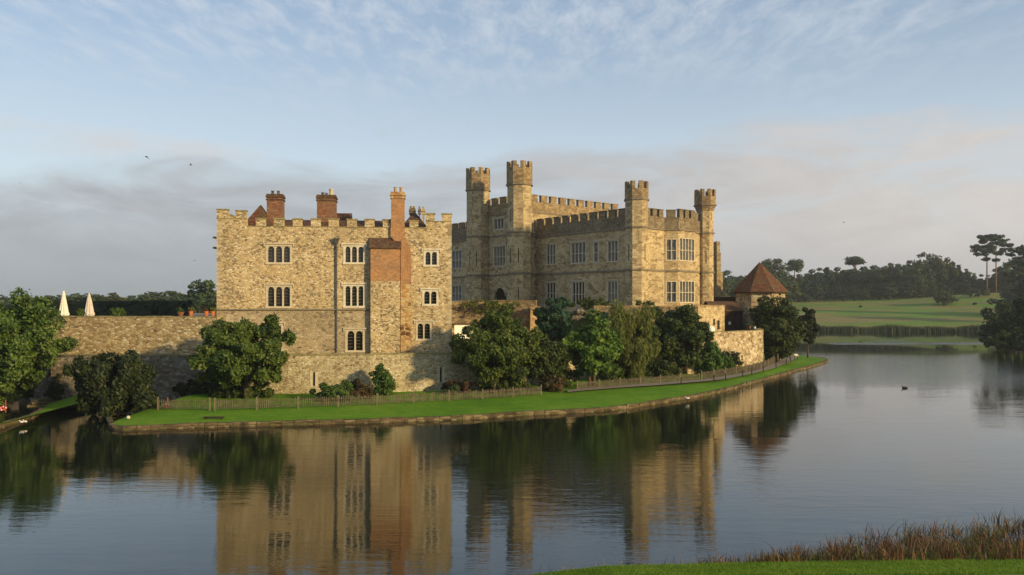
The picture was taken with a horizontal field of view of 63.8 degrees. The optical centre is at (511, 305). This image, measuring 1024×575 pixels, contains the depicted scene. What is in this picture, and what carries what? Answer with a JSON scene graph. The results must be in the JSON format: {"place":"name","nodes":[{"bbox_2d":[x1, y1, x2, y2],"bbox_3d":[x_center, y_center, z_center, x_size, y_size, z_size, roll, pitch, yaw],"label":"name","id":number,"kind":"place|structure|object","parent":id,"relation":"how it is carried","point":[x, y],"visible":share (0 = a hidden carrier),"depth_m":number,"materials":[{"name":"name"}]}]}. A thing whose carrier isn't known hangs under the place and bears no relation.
{"place":"outdoors","nodes":[
{"label":"outdoors","id":0,"kind":"place"},
{"bbox_2d":[0,395,77,423],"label":"lawn","id":1,"kind":"structure","parent":0,"point":[69,401],"depth_m":69.79,"materials":[{"name":"green plant"}]},
{"bbox_2d":[0,405,45,428],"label":"stone edging","id":2,"kind":"object","parent":1,"relation":"attached to","point":[41,408],"visible":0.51,"depth_m":63.17,"materials":[{"name":"brown stone"}]},
{"bbox_2d":[193,313,214,315],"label":"terrace","id":3,"kind":"structure","parent":0,"point":[199,314],"depth_m":124.69,"materials":[{"name":"grey stone"}]},
{"bbox_2d":[59,290,69,315],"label":"parasol","id":4,"kind":"object","parent":3,"relation":"on","point":[63,308],"visible":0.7,"depth_m":82.31,"materials":[{"name":"beige fabric"}]},
{"bbox_2d":[84,292,94,315],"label":"parasol","id":5,"kind":"object","parent":3,"relation":"on","point":[89,309],"visible":0.83,"depth_m":83.80,"materials":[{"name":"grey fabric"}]},
{"bbox_2d":[28,299,193,315],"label":"clipped hedge","id":6,"kind":"object","parent":3,"relation":"on","point":[158,307],"visible":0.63,"depth_m":100.61,"materials":[{"name":"green plant"}]},
{"bbox_2d":[114,355,825,424],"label":"lawn","id":7,"kind":"structure","parent":0,"point":[549,400],"depth_m":70.20,"materials":[{"name":"green plant"}]},
{"bbox_2d":[62,349,160,419],"bbox_3d":[-31.950,6.435,66.689,7.541,5.958,7.143,0,0,0],"label":"yew bush","id":8,"kind":"object","parent":7,"relation":"on","point":[109,384],"visible":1,"depth_m":64.51,"materials":[{"name":"green plant"}]},
{"bbox_2d":[157,397,210,410],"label":"picket fence","id":9,"kind":"object","parent":7,"relation":"on","point":[170,405],"visible":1,"depth_m":65.73,"materials":[{"name":"brown wood"}]},
{"bbox_2d":[172,378,209,395],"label":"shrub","id":10,"kind":"object","parent":7,"relation":"on","point":[192,387],"depth_m":75.80,"materials":[{"name":"green plant"}]},
{"bbox_2d":[201,381,236,395],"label":"undergrowth","id":11,"kind":"object","parent":7,"relation":"on","point":[211,389],"visible":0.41,"depth_m":73.92,"materials":[{"name":"green plant"}]},
{"bbox_2d":[186,312,296,398],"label":"magnolia tree","id":12,"kind":"object","parent":7,"relation":"on","point":[242,356],"visible":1,"depth_m":70.51,"materials":[{"name":"green plant"}]},
{"bbox_2d":[212,382,274,398],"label":"undergrowth","id":13,"kind":"object","parent":7,"relation":"on","point":[251,391],"visible":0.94,"depth_m":72.80,"materials":[{"name":"green plant"}]},
{"bbox_2d":[309,379,358,401],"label":"rose bush","id":14,"kind":"object","parent":7,"relation":"on","point":[332,391],"visible":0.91,"depth_m":70.67,"materials":[{"name":"green plant"}]},
{"bbox_2d":[345,378,373,398],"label":"rusty shrub","id":15,"kind":"object","parent":7,"relation":"on","point":[363,389],"visible":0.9,"depth_m":71.58,"materials":[{"name":"red plant"}]},
{"bbox_2d":[214,385,541,410],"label":"picket fence","id":16,"kind":"object","parent":7,"relation":"on","point":[482,392],"visible":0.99,"depth_m":69.05,"materials":[{"name":"brown wood"}]},
{"bbox_2d":[368,363,396,394],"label":"shrub","id":17,"kind":"object","parent":7,"relation":"on","point":[383,380],"visible":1,"depth_m":75.02,"materials":[{"name":"green plant"}]},
{"bbox_2d":[440,379,477,393],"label":"bronze shrub","id":18,"kind":"object","parent":7,"relation":"on","point":[465,385],"visible":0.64,"depth_m":76.61,"materials":[{"name":"red plant"}]},
{"bbox_2d":[248,342,684,393],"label":"curtain wall","id":19,"kind":"structure","parent":7,"relation":"on","point":[409,371],"depth_m":77.49,"materials":[{"name":"stone"}]},
{"bbox_2d":[106,354,827,429],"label":"stone edging","id":20,"kind":"object","parent":7,"relation":"attached to","point":[111,424],"visible":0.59,"depth_m":63.54,"materials":[{"name":"brown stone"}]},
{"bbox_2d":[449,302,542,392],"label":"broadleaf tree","id":21,"kind":"object","parent":7,"relation":"on","point":[497,340],"visible":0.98,"depth_m":75.92,"materials":[{"name":"green plant"}]},
{"bbox_2d":[480,375,529,392],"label":"undergrowth","id":22,"kind":"object","parent":7,"relation":"on","point":[505,383],"visible":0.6,"depth_m":77.71,"materials":[{"name":"green plant"}]},
{"bbox_2d":[523,333,570,389],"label":"laurel bush","id":23,"kind":"object","parent":7,"relation":"on","point":[555,357],"visible":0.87,"depth_m":79.30,"materials":[{"name":"green plant"}]},
{"bbox_2d":[538,373,564,391],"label":"brown shrub","id":24,"kind":"object","parent":7,"relation":"on","point":[552,383],"visible":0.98,"depth_m":78.73,"materials":[{"name":"red plant"}]},
{"bbox_2d":[556,366,580,386],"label":"undergrowth","id":25,"kind":"object","parent":7,"relation":"on","point":[565,375],"visible":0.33,"depth_m":82.94,"materials":[{"name":"green plant"}]},
{"bbox_2d":[561,309,624,385],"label":"fig tree","id":26,"kind":"object","parent":7,"relation":"on","point":[594,346],"visible":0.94,"depth_m":81.83,"materials":[{"name":"green plant"}]},
{"bbox_2d":[598,362,625,381],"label":"undergrowth","id":27,"kind":"object","parent":7,"relation":"on","point":[610,375],"visible":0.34,"depth_m":88.16,"materials":[{"name":"green plant"}]},
{"bbox_2d":[608,296,662,381],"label":"tamarisk tree","id":28,"kind":"object","parent":7,"relation":"on","point":[639,351],"visible":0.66,"depth_m":88.69,"materials":[{"name":"green plant"}]},
{"bbox_2d":[577,373,699,388],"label":"picket fence","id":29,"kind":"object","parent":7,"relation":"on","point":[639,380],"visible":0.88,"depth_m":85.49,"materials":[{"name":"brown wood"}]},
{"bbox_2d":[635,358,681,377],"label":"undergrowth","id":30,"kind":"object","parent":7,"relation":"on","point":[664,368],"visible":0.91,"depth_m":91.94,"materials":[{"name":"green plant"}]},
{"bbox_2d":[648,304,714,375],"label":"broadleaf tree","id":31,"kind":"object","parent":7,"relation":"on","point":[682,333],"visible":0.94,"depth_m":93.38,"materials":[{"name":"green plant"}]},
{"bbox_2d":[692,341,723,372],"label":"green shrub","id":32,"kind":"object","parent":7,"relation":"on","point":[715,362],"visible":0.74,"depth_m":97.63,"materials":[{"name":"green plant"}]},
{"bbox_2d":[702,353,735,372],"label":"undergrowth","id":33,"kind":"object","parent":7,"relation":"on","point":[727,363],"visible":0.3,"depth_m":99.82,"materials":[{"name":"green plant"}]},
{"bbox_2d":[694,327,763,372],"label":"bastion wall","id":34,"kind":"structure","parent":7,"relation":"on","point":[747,345],"depth_m":108.21,"materials":[{"name":"stone"}]},
{"bbox_2d":[722,351,743,365],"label":"olive shrub","id":35,"kind":"object","parent":7,"relation":"on","point":[735,356],"visible":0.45,"depth_m":103.62,"materials":[{"name":"green plant"}]},
{"bbox_2d":[701,356,775,379],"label":"picket fence","id":36,"kind":"object","parent":7,"relation":"on","point":[753,366],"visible":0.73,"depth_m":99.13,"materials":[{"name":"brown wood"}]},
{"bbox_2d":[747,294,809,361],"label":"broadleaf tree","id":37,"kind":"object","parent":7,"relation":"on","point":[783,327],"visible":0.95,"depth_m":117.16,"materials":[{"name":"green plant"}]},
{"bbox_2d":[798,307,819,357],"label":"holly tree","id":38,"kind":"object","parent":7,"relation":"on","point":[810,318],"visible":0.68,"depth_m":130.42,"materials":[{"name":"green plant"}]},
{"bbox_2d":[1,293,1008,327],"bbox_3d":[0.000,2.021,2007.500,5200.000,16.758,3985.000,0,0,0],"label":"field","id":39,"kind":"structure","parent":0,"point":[921,312],"depth_m":362.53,"materials":[{"name":"green plant"}]},
{"bbox_2d":[0,287,80,405],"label":"broadleaf tree","id":40,"kind":"object","parent":39,"relation":"on","point":[26,354],"visible":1,"depth_m":70.79,"materials":[{"name":"green plant"}]},
{"bbox_2d":[135,291,167,300],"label":"broadleaf tree","id":41,"kind":"object","parent":39,"relation":"on","point":[145,297],"visible":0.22,"depth_m":287.59,"materials":[{"name":"green plant"}]},
{"bbox_2d":[761,258,791,277],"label":"pine tree","id":42,"kind":"object","parent":39,"relation":"on","point":[780,268],"visible":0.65,"depth_m":428.30,"materials":[{"name":"green plant"}]},
{"bbox_2d":[786,281,802,305],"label":"broadleaf tree","id":43,"kind":"object","parent":39,"relation":"on","point":[795,289],"visible":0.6,"depth_m":406.46,"materials":[{"name":"green plant"}]},
{"bbox_2d":[786,258,804,300],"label":"pine tree","id":44,"kind":"object","parent":39,"relation":"on","point":[796,265],"visible":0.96,"depth_m":438.06,"materials":[{"name":"green plant"}]},
{"bbox_2d":[842,256,866,298],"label":"pine tree","id":45,"kind":"object","parent":39,"relation":"on","point":[854,260],"visible":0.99,"depth_m":449.58,"materials":[{"name":"green plant"}]},
{"bbox_2d":[850,270,871,292],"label":"broadleaf tree","id":46,"kind":"object","parent":39,"relation":"on","point":[860,284],"visible":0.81,"depth_m":443.64,"materials":[{"name":"green plant"}]},
{"bbox_2d":[867,270,882,299],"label":"broadleaf tree","id":47,"kind":"object","parent":39,"relation":"on","point":[876,281],"visible":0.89,"depth_m":437.64,"materials":[{"name":"green plant"}]},
{"bbox_2d":[874,266,896,296],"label":"broadleaf tree","id":48,"kind":"object","parent":39,"relation":"on","point":[887,277],"visible":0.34,"depth_m":453.69,"materials":[{"name":"green plant"}]},
{"bbox_2d":[810,324,982,331],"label":"reed bed","id":49,"kind":"object","parent":39,"relation":"on","point":[928,328],"visible":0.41,"depth_m":279.24,"materials":[{"name":"green plant"}]},
{"bbox_2d":[889,265,912,297],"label":"broadleaf tree","id":50,"kind":"object","parent":39,"relation":"on","point":[898,276],"visible":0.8,"depth_m":440.10,"materials":[{"name":"green plant"}]},
{"bbox_2d":[901,266,926,297],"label":"broadleaf tree","id":51,"kind":"object","parent":39,"relation":"on","point":[911,272],"visible":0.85,"depth_m":436.21,"materials":[{"name":"green plant"}]},
{"bbox_2d":[911,280,928,297],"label":"broadleaf tree","id":52,"kind":"object","parent":39,"relation":"on","point":[924,288],"visible":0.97,"depth_m":431.47,"materials":[{"name":"green plant"}]},
{"bbox_2d":[920,264,948,296],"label":"broadleaf tree","id":53,"kind":"object","parent":39,"relation":"on","point":[931,272],"visible":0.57,"depth_m":439.53,"materials":[{"name":"green plant"}]},
{"bbox_2d":[926,253,943,293],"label":"broadleaf tree","id":54,"kind":"object","parent":39,"relation":"on","point":[937,260],"visible":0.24,"depth_m":459.05,"materials":[{"name":"green plant"}]},
{"bbox_2d":[933,289,958,305],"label":"hawthorn bush","id":55,"kind":"object","parent":39,"relation":"on","point":[947,299],"visible":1,"depth_m":381.20,"materials":[{"name":"green plant"}]},
{"bbox_2d":[939,257,958,287],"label":"broadleaf tree","id":56,"kind":"object","parent":39,"relation":"on","point":[953,273],"visible":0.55,"depth_m":448.83,"materials":[{"name":"green plant"}]},
{"bbox_2d":[969,235,995,292],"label":"cedar tree","id":57,"kind":"object","parent":39,"relation":"on","point":[981,249],"visible":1,"depth_m":398.91,"materials":[{"name":"green plant"}]},
{"bbox_2d":[980,298,1020,341],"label":"shore bush","id":58,"kind":"object","parent":39,"relation":"on","point":[993,321],"visible":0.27,"depth_m":168.90,"materials":[{"name":"green plant"}]},
{"bbox_2d":[988,234,1013,292],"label":"cedar tree","id":59,"kind":"object","parent":39,"relation":"on","point":[998,240],"visible":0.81,"depth_m":402.57,"materials":[{"name":"green plant"}]},
{"bbox_2d":[986,244,1023,312],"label":"conifer","id":60,"kind":"object","parent":39,"relation":"on","point":[1014,275],"visible":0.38,"depth_m":329.61,"materials":[{"name":"green plant"}]},
{"bbox_2d":[994,264,1017,291],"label":"broadleaf tree","id":61,"kind":"object","parent":39,"relation":"on","point":[1009,284],"visible":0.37,"depth_m":430.43,"materials":[{"name":"green plant"}]},
{"bbox_2d":[997,295,1023,330],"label":"shore bush","id":62,"kind":"object","parent":39,"relation":"on","point":[1018,303],"visible":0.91,"depth_m":160.40,"materials":[{"name":"green plant"}]},
{"bbox_2d":[1011,271,1023,300],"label":"broadleaf tree","id":63,"kind":"object","parent":39,"relation":"on","point":[1019,288],"visible":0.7,"depth_m":301.97,"materials":[{"name":"green plant"}]},
{"bbox_2d":[0,331,1023,574],"bbox_3d":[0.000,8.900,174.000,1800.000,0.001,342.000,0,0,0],"label":"water","id":64,"kind":"structure","parent":0,"point":[851,436],"depth_m":42.09,"materials":[{"name":"blue liquid"}]},
{"bbox_2d":[19,357,81,405],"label":"wall pier","id":65,"kind":"structure","parent":64,"relation":"in","point":[68,384],"depth_m":75.30,"materials":[{"name":"stone"}]},
{"bbox_2d":[44,373,63,399],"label":"ivy","id":66,"kind":"object","parent":65,"relation":"on","point":[55,391],"visible":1,"depth_m":74.41,"materials":[{"name":"green plant"}]},
{"bbox_2d":[16,353,214,400],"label":"wall","id":67,"kind":"structure","parent":64,"relation":"in","point":[174,369],"depth_m":77.19,"materials":[{"name":"stone"}]},
{"bbox_2d":[38,316,220,353],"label":"terrace wall","id":68,"kind":"structure","parent":67,"relation":"on","point":[152,334],"depth_m":77.77,"materials":[{"name":"stone"}]},
{"bbox_2d":[979,329,1016,351],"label":"shore bush","id":69,"kind":"object","parent":64,"relation":"on","point":[1002,335],"visible":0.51,"depth_m":158.18,"materials":[{"name":"green plant"}]},
{"bbox_2d":[1000,327,1023,353],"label":"shore bush","id":70,"kind":"object","parent":64,"relation":"on","point":[1015,340],"visible":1,"depth_m":150.39,"materials":[{"name":"green plant"}]},
{"bbox_2d":[0,0,1023,297],"label":"sky","id":71,"kind":"structure","parent":0,"point":[899,122],"materials":[{"name":"blue"}]},
{"bbox_2d":[526,339,766,360],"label":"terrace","id":72,"kind":"structure","parent":0,"point":[763,351],"depth_m":116.45,"materials":[{"name":"beige stone"}]},
{"bbox_2d":[213,187,451,353],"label":"stone keep","id":73,"kind":"structure","parent":72,"relation":"on","point":[329,279],"depth_m":79.09,"materials":[{"name":"beige stone"}]},
{"bbox_2d":[264,243,293,263],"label":"window","id":74,"kind":"structure","parent":73,"relation":"in","point":[275,254],"depth_m":78.72,"materials":[{"name":"stone"}]},
{"bbox_2d":[264,284,293,307],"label":"window","id":75,"kind":"structure","parent":73,"relation":"in","point":[277,295],"depth_m":78.72,"materials":[{"name":"stone"}]},
{"bbox_2d":[341,243,366,263],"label":"window","id":76,"kind":"structure","parent":73,"relation":"in","point":[353,253],"depth_m":79.40,"materials":[{"name":"stone"}]},
{"bbox_2d":[341,283,366,307],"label":"window","id":77,"kind":"structure","parent":73,"relation":"in","point":[353,295],"depth_m":79.44,"materials":[{"name":"stone"}]},
{"bbox_2d":[343,328,366,351],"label":"window","id":78,"kind":"structure","parent":73,"relation":"in","point":[354,337],"depth_m":79.34,"materials":[{"name":"stone"}]},
{"bbox_2d":[414,320,433,340],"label":"window","id":79,"kind":"structure","parent":73,"relation":"in","point":[423,327],"depth_m":80.06,"materials":[{"name":"stone"}]},
{"bbox_2d":[420,288,439,305],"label":"window","id":80,"kind":"structure","parent":73,"relation":"in","point":[429,297],"depth_m":80.14,"materials":[{"name":"stone"}]},
{"bbox_2d":[422,249,440,266],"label":"window","id":81,"kind":"structure","parent":73,"relation":"in","point":[430,256],"depth_m":80.12,"materials":[{"name":"stone"}]},
{"bbox_2d":[452,300,540,329],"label":"retaining wall","id":82,"kind":"structure","parent":72,"relation":"on","point":[469,314],"depth_m":104.78,"materials":[{"name":"stone"}]},
{"bbox_2d":[461,297,520,313],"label":"wall creeper","id":83,"kind":"object","parent":82,"relation":"attached to","point":[492,305],"depth_m":103.58,"materials":[{"name":"green plant"}]},
{"bbox_2d":[532,296,572,341],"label":"bay tree","id":84,"kind":"object","parent":72,"relation":"on","point":[552,322],"visible":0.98,"depth_m":96.03,"materials":[{"name":"green plant"}]},
{"bbox_2d":[538,311,589,340],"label":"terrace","id":85,"kind":"structure","parent":72,"relation":"on","point":[575,324],"depth_m":108.45,"materials":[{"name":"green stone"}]},
{"bbox_2d":[452,160,722,310],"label":"castle","id":86,"kind":"structure","parent":85,"relation":"on","point":[519,242],"depth_m":126.76,"materials":[{"name":"stone"}]},
{"bbox_2d":[452,249,462,268],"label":"window","id":87,"kind":"structure","parent":86,"relation":"in","point":[456,255],"depth_m":148.19,"materials":[{"name":"glass"}]},
{"bbox_2d":[452,284,462,300],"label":"window","id":88,"kind":"structure","parent":86,"relation":"in","point":[457,289],"depth_m":148.19,"materials":[{"name":"glass"}]},
{"bbox_2d":[492,216,504,230],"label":"window","id":89,"kind":"structure","parent":86,"relation":"in","point":[498,223],"depth_m":136.95,"materials":[{"name":"stone"}]},
{"bbox_2d":[492,244,505,266],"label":"window","id":90,"kind":"structure","parent":86,"relation":"in","point":[499,252],"depth_m":136.62,"materials":[{"name":"stone"}]},
{"bbox_2d":[545,242,556,264],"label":"window","id":91,"kind":"structure","parent":86,"relation":"in","point":[550,248],"depth_m":130.59,"materials":[{"name":"stone"}]},
{"bbox_2d":[545,281,556,302],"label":"window","id":92,"kind":"structure","parent":86,"relation":"in","point":[550,285],"depth_m":130.59,"materials":[{"name":"stone"}]},
{"bbox_2d":[569,240,586,263],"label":"window","id":93,"kind":"structure","parent":86,"relation":"in","point":[577,249],"depth_m":125.43,"materials":[{"name":"stone"}]},
{"bbox_2d":[570,280,585,305],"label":"window","id":94,"kind":"structure","parent":86,"relation":"in","point":[578,286],"depth_m":125.48,"materials":[{"name":"stone"}]},
{"bbox_2d":[606,238,618,262],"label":"window","id":95,"kind":"structure","parent":86,"relation":"in","point":[613,244],"depth_m":119.98,"materials":[{"name":"stone"}]},
{"bbox_2d":[606,279,618,303],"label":"window","id":96,"kind":"structure","parent":86,"relation":"in","point":[612,286],"depth_m":120.01,"materials":[{"name":"glass"}]},
{"bbox_2d":[665,239,677,260],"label":"window","id":97,"kind":"structure","parent":86,"relation":"in","point":[670,244],"depth_m":119.95,"materials":[{"name":"stone"}]},
{"bbox_2d":[665,281,677,302],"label":"window","id":98,"kind":"structure","parent":86,"relation":"in","point":[670,286],"depth_m":119.95,"materials":[{"name":"stone"}]},
{"bbox_2d":[679,238,694,261],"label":"window","id":99,"kind":"structure","parent":86,"relation":"in","point":[686,245],"depth_m":121.33,"materials":[{"name":"stone"}]},
{"bbox_2d":[679,281,694,302],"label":"window","id":100,"kind":"structure","parent":86,"relation":"in","point":[686,288],"depth_m":121.33,"materials":[{"name":"stone"}]},
{"bbox_2d":[569,296,609,309],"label":"wall creeper","id":101,"kind":"object","parent":85,"relation":"on","point":[586,304],"depth_m":106.33,"materials":[{"name":"green plant"}]},
{"bbox_2d":[703,297,743,330],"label":"timber corridor","id":102,"kind":"object","parent":85,"relation":"on","point":[734,310],"visible":0.54,"depth_m":122.38,"materials":[{"name":"brown wood"}]},
{"bbox_2d":[593,306,697,340],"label":"garden wall","id":103,"kind":"structure","parent":72,"relation":"on","point":[605,308],"depth_m":104.70,"materials":[{"name":"stone"}]},
{"bbox_2d":[693,305,724,330],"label":"square bastion","id":104,"kind":"object","parent":72,"relation":"on","point":[713,316],"visible":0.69,"depth_m":110.70,"materials":[{"name":"stone"}]},
{"bbox_2d":[732,262,788,329],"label":"round tower","id":105,"kind":"structure","parent":72,"relation":"on","point":[758,280],"depth_m":123.51,"materials":[{"name":"stone"}]},
{"bbox_2d":[568,355,796,391],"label":"path","id":106,"kind":"structure","parent":0,"point":[779,363],"depth_m":89.68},
{"bbox_2d":[533,541,1023,574],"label":"bank","id":107,"kind":"structure","parent":0,"point":[904,558],"depth_m":25.53,"materials":[{"name":"green plant"}]},
{"bbox_2d":[691,512,1023,563],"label":"sedge","id":108,"kind":"object","parent":107,"relation":"on","point":[928,554],"visible":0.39,"depth_m":28.77,"materials":[{"name":"plant"}]},
{"bbox_2d":[698,507,1023,563],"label":"reeds","id":109,"kind":"object","parent":107,"relation":"on","point":[885,545],"visible":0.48,"depth_m":28.67,"materials":[{"name":"plant"}]},
{"label":"ground","id":110,"kind":"structure","parent":0,"visible":0},
{"bbox_2d":[177,279,216,315],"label":"broadleaf tree","id":111,"kind":"object","parent":110,"relation":"on","point":[204,287],"visible":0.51,"depth_m":233.40,"materials":[{"name":"green plant"}]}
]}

